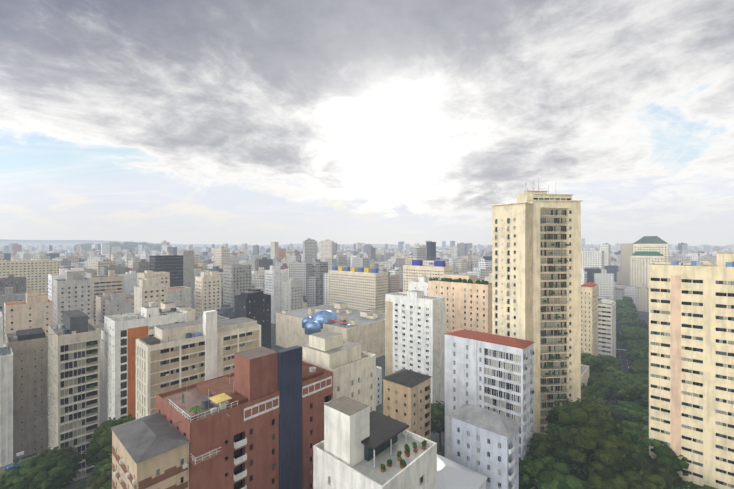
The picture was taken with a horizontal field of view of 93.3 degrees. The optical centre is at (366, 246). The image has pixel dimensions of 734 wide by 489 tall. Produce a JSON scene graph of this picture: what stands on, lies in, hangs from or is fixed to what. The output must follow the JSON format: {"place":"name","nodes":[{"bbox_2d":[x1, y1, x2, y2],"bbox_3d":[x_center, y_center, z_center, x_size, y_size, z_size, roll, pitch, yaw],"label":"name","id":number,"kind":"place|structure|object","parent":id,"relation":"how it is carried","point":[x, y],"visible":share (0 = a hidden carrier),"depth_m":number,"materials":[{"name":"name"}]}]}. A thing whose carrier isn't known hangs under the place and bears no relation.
{"place":"outdoors","nodes":[
{"label":"outdoors","id":0,"kind":"place"},
{"bbox_2d":[0,451,35,473],"bbox_3d":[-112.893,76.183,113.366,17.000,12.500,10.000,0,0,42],"label":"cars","id":1,"kind":"object","parent":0,"point":[2,468],"visible":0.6,"depth_m":116.86,"materials":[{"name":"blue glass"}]},
{"bbox_2d":[13,308,648,488],"bbox_3d":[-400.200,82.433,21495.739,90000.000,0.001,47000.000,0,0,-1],"label":"ground","id":2,"kind":"structure","parent":0,"point":[380,360],"depth_m":191.44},
{"bbox_2d":[0,312,12,466],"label":"building","id":3,"kind":"structure","parent":2,"relation":"on","point":[6,406],"depth_m":123.88,"materials":[{"name":"white concrete"}]},
{"bbox_2d":[5,323,47,459],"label":"apartment building","id":4,"kind":"structure","parent":2,"relation":"on","point":[28,347],"depth_m":137.65,"materials":[{"name":"grey concrete"}]},
{"bbox_2d":[0,454,78,488],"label":"tree","id":5,"kind":"object","parent":2,"relation":"on","point":[47,473],"visible":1,"depth_m":97.08,"materials":[{"name":"green plant"}]},
{"bbox_2d":[29,446,83,480],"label":"tree","id":6,"kind":"object","parent":2,"relation":"on","point":[66,453],"visible":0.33,"depth_m":111.15,"materials":[{"name":"green plant"}]},
{"bbox_2d":[48,310,99,482],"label":"apartment building","id":7,"kind":"structure","parent":2,"relation":"on","point":[74,378],"depth_m":123.83,"materials":[{"name":"beige concrete"}]},
{"bbox_2d":[81,467,111,488],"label":"tree","id":8,"kind":"object","parent":2,"relation":"on","point":[102,480],"visible":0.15,"depth_m":94.02,"materials":[{"name":"green plant"}]},
{"bbox_2d":[86,453,111,485],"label":"tree","id":9,"kind":"object","parent":2,"relation":"on","point":[103,465],"visible":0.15,"depth_m":102.35,"materials":[{"name":"green plant"}]},
{"bbox_2d":[100,329,103,424],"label":"building","id":10,"kind":"structure","parent":2,"relation":"on","point":[102,377],"depth_m":151.49,"materials":[{"name":"white concrete"}]},
{"bbox_2d":[100,482,111,488],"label":"tree","id":11,"kind":"object","parent":2,"relation":"on","point":[107,487],"visible":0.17,"depth_m":88.54,"materials":[{"name":"green plant"}]},
{"bbox_2d":[87,416,125,447],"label":"tree","id":12,"kind":"object","parent":2,"relation":"on","point":[101,425],"visible":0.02,"depth_m":121.88,"materials":[{"name":"green plant"}]},
{"bbox_2d":[81,414,135,468],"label":"tree","id":13,"kind":"object","parent":2,"relation":"on","point":[98,450],"visible":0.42,"depth_m":109.59,"materials":[{"name":"green plant"}]},
{"bbox_2d":[100,302,188,420],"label":"apartment building","id":14,"kind":"structure","parent":2,"relation":"on","point":[123,332],"depth_m":127.01,"materials":[{"name":"white concrete"}]},
{"bbox_2d":[111,412,190,488],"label":"apartment building","id":15,"kind":"structure","parent":2,"relation":"on","point":[150,451],"depth_m":57.30,"materials":[{"name":"beige concrete"}]},
{"bbox_2d":[136,310,260,418],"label":"apartment building","id":16,"kind":"structure","parent":2,"relation":"on","point":[169,357],"depth_m":102.03,"materials":[{"name":"beige concrete"}]},
{"bbox_2d":[156,345,332,488],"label":"building","id":17,"kind":"structure","parent":2,"relation":"on","point":[255,420],"depth_m":69.58,"materials":[{"name":"red brick"}]},
{"bbox_2d":[0,236,667,357],"bbox_3d":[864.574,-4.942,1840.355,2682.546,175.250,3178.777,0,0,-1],"label":"buildings","id":18,"kind":"structure","parent":2,"relation":"on","point":[356,301],"depth_m":359.50,"materials":[{"name":"beige concrete"}]},
{"bbox_2d":[305,327,320,334],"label":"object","id":19,"kind":"object","parent":18,"relation":"on","point":[309,331],"visible":0.56,"depth_m":234.03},
{"bbox_2d":[305,321,320,328],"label":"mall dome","id":20,"kind":"structure","parent":18,"relation":"on","point":[312,325],"depth_m":235.26,"materials":[{"name":"blue glass"}]},
{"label":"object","id":21,"kind":"object","parent":18,"relation":"on","visible":0},
{"bbox_2d":[312,310,336,322],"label":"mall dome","id":22,"kind":"structure","parent":21,"relation":"on","point":[322,316],"depth_m":254.34,"materials":[{"name":"blue glass"}]},
{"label":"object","id":23,"kind":"object","parent":18,"relation":"on","visible":0},
{"bbox_2d":[302,317,312,322],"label":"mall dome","id":24,"kind":"structure","parent":23,"relation":"on","point":[306,319],"depth_m":253.89,"materials":[{"name":"blue glass"}]},
{"bbox_2d":[302,331,375,411],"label":"building","id":25,"kind":"structure","parent":2,"relation":"on","point":[351,366],"depth_m":93.11,"materials":[{"name":"beige concrete"}]},
{"bbox_2d":[0,238,733,311],"bbox_3d":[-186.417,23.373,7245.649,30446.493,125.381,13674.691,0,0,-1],"label":"city","id":26,"kind":"object","parent":2,"relation":"on","point":[605,266],"visible":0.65,"depth_m":672.43,"materials":[{"name":"beige concrete"}]},
{"bbox_2d":[74,243,88,250],"bbox_3d":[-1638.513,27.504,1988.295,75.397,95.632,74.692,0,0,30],"label":"tree","id":27,"kind":"object","parent":26,"relation":"on","point":[85,247],"visible":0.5,"depth_m":1976.14,"materials":[{"name":"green plant"}]},
{"bbox_2d":[109,241,121,246],"bbox_3d":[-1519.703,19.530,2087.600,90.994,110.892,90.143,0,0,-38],"label":"tree","id":28,"kind":"object","parent":26,"relation":"on","point":[118,244],"visible":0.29,"depth_m":2068.82,"materials":[{"name":"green plant"}]},
{"bbox_2d":[121,246,133,250],"bbox_3d":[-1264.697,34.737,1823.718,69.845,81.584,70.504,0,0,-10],"label":"tree","id":29,"kind":"object","parent":26,"relation":"on","point":[130,248],"visible":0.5,"depth_m":1812.65,"materials":[{"name":"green plant"}]},
{"bbox_2d":[122,241,137,248],"bbox_3d":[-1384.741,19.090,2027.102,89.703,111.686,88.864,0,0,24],"label":"tree","id":30,"kind":"object","parent":26,"relation":"on","point":[135,244],"visible":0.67,"depth_m":2008.81,"materials":[{"name":"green plant"}]},
{"bbox_2d":[139,241,150,246],"bbox_3d":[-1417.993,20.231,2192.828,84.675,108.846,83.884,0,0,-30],"label":"tree","id":31,"kind":"object","parent":26,"relation":"on","point":[145,244],"visible":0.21,"depth_m":2178.23,"materials":[{"name":"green plant"}]},
{"bbox_2d":[313,396,487,488],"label":"building","id":32,"kind":"structure","parent":2,"relation":"on","point":[360,446],"depth_m":63.57,"materials":[{"name":"white concrete"}]},
{"bbox_2d":[382,368,431,439],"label":"apartment building","id":33,"kind":"structure","parent":2,"relation":"on","point":[406,396],"depth_m":114.28,"materials":[{"name":"beige concrete"}]},
{"bbox_2d":[385,290,444,403],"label":"apartment building","id":34,"kind":"structure","parent":2,"relation":"on","point":[414,330],"depth_m":175.49,"materials":[{"name":"white concrete"}]},
{"bbox_2d":[409,274,428,294],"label":"building","id":35,"kind":"structure","parent":2,"relation":"on","point":[420,283],"depth_m":224.00,"materials":[{"name":"white concrete"}]},
{"bbox_2d":[428,274,491,333],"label":"building","id":36,"kind":"structure","parent":2,"relation":"on","point":[468,302],"depth_m":198.32,"materials":[{"name":"beige concrete"}]},
{"bbox_2d":[449,404,521,488],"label":"apartment building","id":37,"kind":"structure","parent":2,"relation":"on","point":[485,442],"depth_m":84.19,"materials":[{"name":"white concrete"}]},
{"bbox_2d":[444,329,533,482],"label":"building","id":38,"kind":"structure","parent":2,"relation":"on","point":[492,372],"depth_m":108.40,"materials":[{"name":"white concrete"}]},
{"bbox_2d":[490,179,582,434],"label":"tower","id":39,"kind":"structure","parent":2,"relation":"on","point":[536,267],"depth_m":136.36,"materials":[{"name":"beige concrete"}]},
{"bbox_2d":[581,382,597,399],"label":"tree","id":40,"kind":"object","parent":2,"relation":"on","point":[587,390],"visible":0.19,"depth_m":148.87,"materials":[{"name":"green plant"}]},
{"bbox_2d":[581,282,597,355],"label":"apartment building","id":41,"kind":"structure","parent":2,"relation":"on","point":[589,317],"depth_m":222.96,"materials":[{"name":"beige concrete"}]},
{"bbox_2d":[581,350,605,372],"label":"tree","id":42,"kind":"object","parent":2,"relation":"on","point":[591,361],"visible":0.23,"depth_m":182.73,"materials":[{"name":"green plant"}]},
{"bbox_2d":[582,384,606,400],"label":"tree","id":43,"kind":"object","parent":2,"relation":"on","point":[599,393],"visible":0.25,"depth_m":156.08,"materials":[{"name":"green plant"}]},
{"bbox_2d":[590,353,610,366],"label":"tree","id":44,"kind":"object","parent":2,"relation":"on","point":[606,361],"visible":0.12,"depth_m":202.79,"materials":[{"name":"green plant"}]},
{"bbox_2d":[587,376,621,400],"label":"tree","id":45,"kind":"object","parent":2,"relation":"on","point":[613,386],"visible":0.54,"depth_m":163.59,"materials":[{"name":"green plant"}]},
{"bbox_2d":[589,371,619,387],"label":"tree","id":46,"kind":"object","parent":2,"relation":"on","point":[595,374],"visible":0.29,"depth_m":174.31,"materials":[{"name":"green plant"}]},
{"bbox_2d":[598,296,615,357],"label":"apartment building","id":47,"kind":"structure","parent":2,"relation":"on","point":[606,325],"depth_m":238.22,"materials":[{"name":"white concrete"}]},
{"bbox_2d":[598,354,621,367],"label":"tree","id":48,"kind":"object","parent":2,"relation":"on","point":[615,361],"visible":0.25,"depth_m":205.92,"materials":[{"name":"green plant"}]},
{"bbox_2d":[593,365,627,379],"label":"tree","id":49,"kind":"object","parent":2,"relation":"on","point":[611,370],"visible":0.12,"depth_m":180.09,"materials":[{"name":"green plant"}]},
{"bbox_2d":[616,330,622,341],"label":"tree","id":50,"kind":"object","parent":2,"relation":"on","point":[618,336],"visible":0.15,"depth_m":261.75,"materials":[{"name":"green plant"}]},
{"bbox_2d":[607,403,633,422],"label":"tree","id":51,"kind":"object","parent":2,"relation":"on","point":[615,405],"visible":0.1,"depth_m":147.94,"materials":[{"name":"green plant"}]},
{"bbox_2d":[616,302,628,309],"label":"tree","id":52,"kind":"object","parent":2,"relation":"on","point":[621,305],"visible":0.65,"depth_m":399.35,"materials":[{"name":"green plant"}]},
{"bbox_2d":[618,317,630,325],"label":"tree","id":53,"kind":"object","parent":2,"relation":"on","point":[623,319],"visible":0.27,"depth_m":326.73,"materials":[{"name":"green plant"}]},
{"bbox_2d":[611,379,639,394],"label":"tree","id":54,"kind":"object","parent":2,"relation":"on","point":[624,383],"visible":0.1,"depth_m":167.17,"materials":[{"name":"green plant"}]},
{"bbox_2d":[616,310,637,318],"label":"tree","id":55,"kind":"object","parent":2,"relation":"on","point":[625,314],"visible":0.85,"depth_m":332.29,"materials":[{"name":"green plant"}]},
{"bbox_2d":[622,296,632,302],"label":"tree","id":56,"kind":"object","parent":2,"relation":"on","point":[628,299],"visible":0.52,"depth_m":451.31,"materials":[{"name":"green plant"}]},
{"bbox_2d":[622,301,635,308],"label":"tree","id":57,"kind":"object","parent":2,"relation":"on","point":[631,304],"visible":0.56,"depth_m":400.77,"materials":[{"name":"green plant"}]},
{"bbox_2d":[621,325,636,330],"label":"tree","id":58,"kind":"object","parent":2,"relation":"on","point":[628,327],"visible":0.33,"depth_m":288.85,"materials":[{"name":"green plant"}]},
{"bbox_2d":[610,401,648,423],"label":"tree","id":59,"kind":"object","parent":2,"relation":"on","point":[630,410],"visible":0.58,"depth_m":137.81,"materials":[{"name":"green plant"}]},
{"bbox_2d":[624,307,636,311],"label":"tree","id":60,"kind":"object","parent":2,"relation":"on","point":[631,309],"visible":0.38,"depth_m":388.79,"materials":[{"name":"green plant"}]},
{"bbox_2d":[617,373,644,383],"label":"tree","id":61,"kind":"object","parent":2,"relation":"on","point":[628,377],"visible":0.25,"depth_m":173.30,"materials":[{"name":"green plant"}]},
{"bbox_2d":[614,382,648,411],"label":"tree","id":62,"kind":"object","parent":2,"relation":"on","point":[627,392],"visible":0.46,"depth_m":146.95,"materials":[{"name":"green plant"}]},
{"bbox_2d":[620,329,643,341],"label":"tree","id":63,"kind":"object","parent":2,"relation":"on","point":[627,334],"visible":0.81,"depth_m":259.22,"materials":[{"name":"green plant"}]},
{"bbox_2d":[622,340,641,349],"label":"tree","id":64,"kind":"object","parent":2,"relation":"on","point":[626,343],"visible":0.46,"depth_m":251.83,"materials":[{"name":"green plant"}]},
{"bbox_2d":[625,343,640,351],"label":"tree","id":65,"kind":"object","parent":2,"relation":"on","point":[632,346],"visible":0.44,"depth_m":243.87,"materials":[{"name":"green plant"}]},
{"bbox_2d":[625,348,648,372],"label":"tree","id":66,"kind":"object","parent":2,"relation":"on","point":[633,355],"visible":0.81,"depth_m":219.63,"materials":[{"name":"green plant"}]},
{"bbox_2d":[628,364,645,373],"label":"tree","id":67,"kind":"object","parent":2,"relation":"on","point":[635,369],"visible":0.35,"depth_m":200.13,"materials":[{"name":"green plant"}]},
{"bbox_2d":[626,318,648,329],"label":"tree","id":68,"kind":"object","parent":2,"relation":"on","point":[633,322],"visible":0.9,"depth_m":304.51,"materials":[{"name":"green plant"}]},
{"bbox_2d":[631,333,648,339],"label":"tree","id":69,"kind":"object","parent":2,"relation":"on","point":[645,337],"visible":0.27,"depth_m":254.50,"materials":[{"name":"green plant"}]},
{"bbox_2d":[632,377,648,384],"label":"tree","id":70,"kind":"object","parent":2,"relation":"on","point":[640,379],"visible":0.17,"depth_m":166.78,"materials":[{"name":"green plant"}]},
{"bbox_2d":[633,359,648,372],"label":"tree","id":71,"kind":"object","parent":2,"relation":"on","point":[643,362],"visible":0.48,"depth_m":207.67,"materials":[{"name":"green plant"}]},
{"bbox_2d":[636,328,648,334],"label":"tree","id":72,"kind":"object","parent":2,"relation":"on","point":[642,330],"visible":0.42,"depth_m":282.90,"materials":[{"name":"green plant"}]},
{"bbox_2d":[637,340,648,344],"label":"tree","id":73,"kind":"object","parent":2,"relation":"on","point":[644,342],"visible":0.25,"depth_m":247.77,"materials":[{"name":"green plant"}]},
{"bbox_2d":[638,373,648,377],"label":"tree","id":74,"kind":"object","parent":2,"relation":"on","point":[644,375],"visible":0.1,"depth_m":186.18,"materials":[{"name":"green plant"}]},
{"bbox_2d":[638,416,648,426],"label":"tree","id":75,"kind":"object","parent":2,"relation":"on","point":[646,419],"visible":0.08,"depth_m":130.22,"materials":[{"name":"green plant"}]},
{"bbox_2d":[638,343,648,352],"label":"tree","id":76,"kind":"object","parent":2,"relation":"on","point":[645,348],"visible":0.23,"depth_m":225.94,"materials":[{"name":"green plant"}]},
{"bbox_2d":[641,363,648,375],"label":"tree","id":77,"kind":"object","parent":2,"relation":"on","point":[646,370],"visible":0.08,"depth_m":191.50,"materials":[{"name":"green plant"}]},
{"bbox_2d":[649,253,733,488],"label":"apartment building","id":78,"kind":"structure","parent":2,"relation":"on","point":[691,362],"depth_m":94.69,"materials":[{"name":"beige concrete"}]},
{"bbox_2d":[0,258,710,405],"bbox_3d":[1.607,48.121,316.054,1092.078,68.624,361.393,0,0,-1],"label":"buildings","id":79,"kind":"structure","parent":0,"point":[107,291],"depth_m":251.02,"materials":[{"name":"beige concrete"}]},
{"bbox_2d":[0,239,724,246],"bbox_3d":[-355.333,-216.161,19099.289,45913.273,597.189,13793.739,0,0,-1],"label":"hill ridge","id":80,"kind":"structure","parent":0,"point":[3,242],"depth_m":19840.98,"materials":[{"name":"grey"}]},
{"bbox_2d":[0,0,733,245],"label":"sky","id":81,"kind":"structure","parent":0,"point":[230,122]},
{"bbox_2d":[438,433,541,488],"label":"street","id":82,"kind":"structure","parent":0,"point":[443,450],"depth_m":137.44,"materials":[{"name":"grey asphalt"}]},
{"bbox_2d":[431,400,444,451],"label":"tree","id":83,"kind":"object","parent":82,"relation":"on","point":[437,412],"visible":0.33,"depth_m":134.05,"materials":[{"name":"green plant"}]},
{"bbox_2d":[526,431,582,469],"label":"tree","id":84,"kind":"object","parent":82,"relation":"on","point":[540,445],"visible":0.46,"depth_m":99.28,"materials":[{"name":"green plant"}]},
{"bbox_2d":[519,451,593,488],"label":"tree","id":85,"kind":"object","parent":82,"relation":"on","point":[551,472],"visible":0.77,"depth_m":88.09,"materials":[{"name":"green plant"}]},
{"bbox_2d":[543,424,598,462],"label":"tree","id":86,"kind":"object","parent":82,"relation":"on","point":[552,428],"visible":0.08,"depth_m":106.58,"materials":[{"name":"green plant"}]},
{"bbox_2d":[545,396,624,440],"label":"tree","id":87,"kind":"object","parent":82,"relation":"on","point":[567,413],"visible":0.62,"depth_m":106.16,"materials":[{"name":"green plant"}]},
{"bbox_2d":[573,392,621,425],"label":"tree","id":88,"kind":"object","parent":82,"relation":"on","point":[599,401],"visible":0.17,"depth_m":136.72,"materials":[{"name":"green plant"}]},
{"bbox_2d":[551,422,646,488],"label":"tree","id":89,"kind":"object","parent":82,"relation":"on","point":[612,453],"visible":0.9,"depth_m":89.23,"materials":[{"name":"green plant"}]},
{"bbox_2d":[581,456,669,488],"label":"tree","id":90,"kind":"object","parent":82,"relation":"on","point":[645,480],"visible":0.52,"depth_m":83.49,"materials":[{"name":"green plant"}]},
{"bbox_2d":[617,420,691,487],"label":"tree","id":91,"kind":"object","parent":82,"relation":"on","point":[636,438],"visible":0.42,"depth_m":98.72,"materials":[{"name":"green plant"}]},
{"bbox_2d":[640,454,687,488],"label":"tree","id":92,"kind":"object","parent":82,"relation":"on","point":[671,475],"visible":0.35,"depth_m":94.14,"materials":[{"name":"green plant"}]},
{"bbox_2d":[670,484,687,488],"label":"tree","id":93,"kind":"object","parent":82,"relation":"on","point":[672,486],"visible":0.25,"depth_m":88.53,"materials":[{"name":"green plant"}]},
{"bbox_2d":[670,482,717,488],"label":"tree","id":94,"kind":"object","parent":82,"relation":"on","point":[692,485],"visible":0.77,"depth_m":90.00,"materials":[{"name":"green plant"}]},
{"bbox_2d":[616,310,648,372],"bbox_3d":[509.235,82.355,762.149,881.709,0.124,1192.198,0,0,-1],"label":"avenue road","id":95,"kind":"structure","parent":0,"point":[621,351],"depth_m":265.11,"materials":[{"name":"grey asphalt"}]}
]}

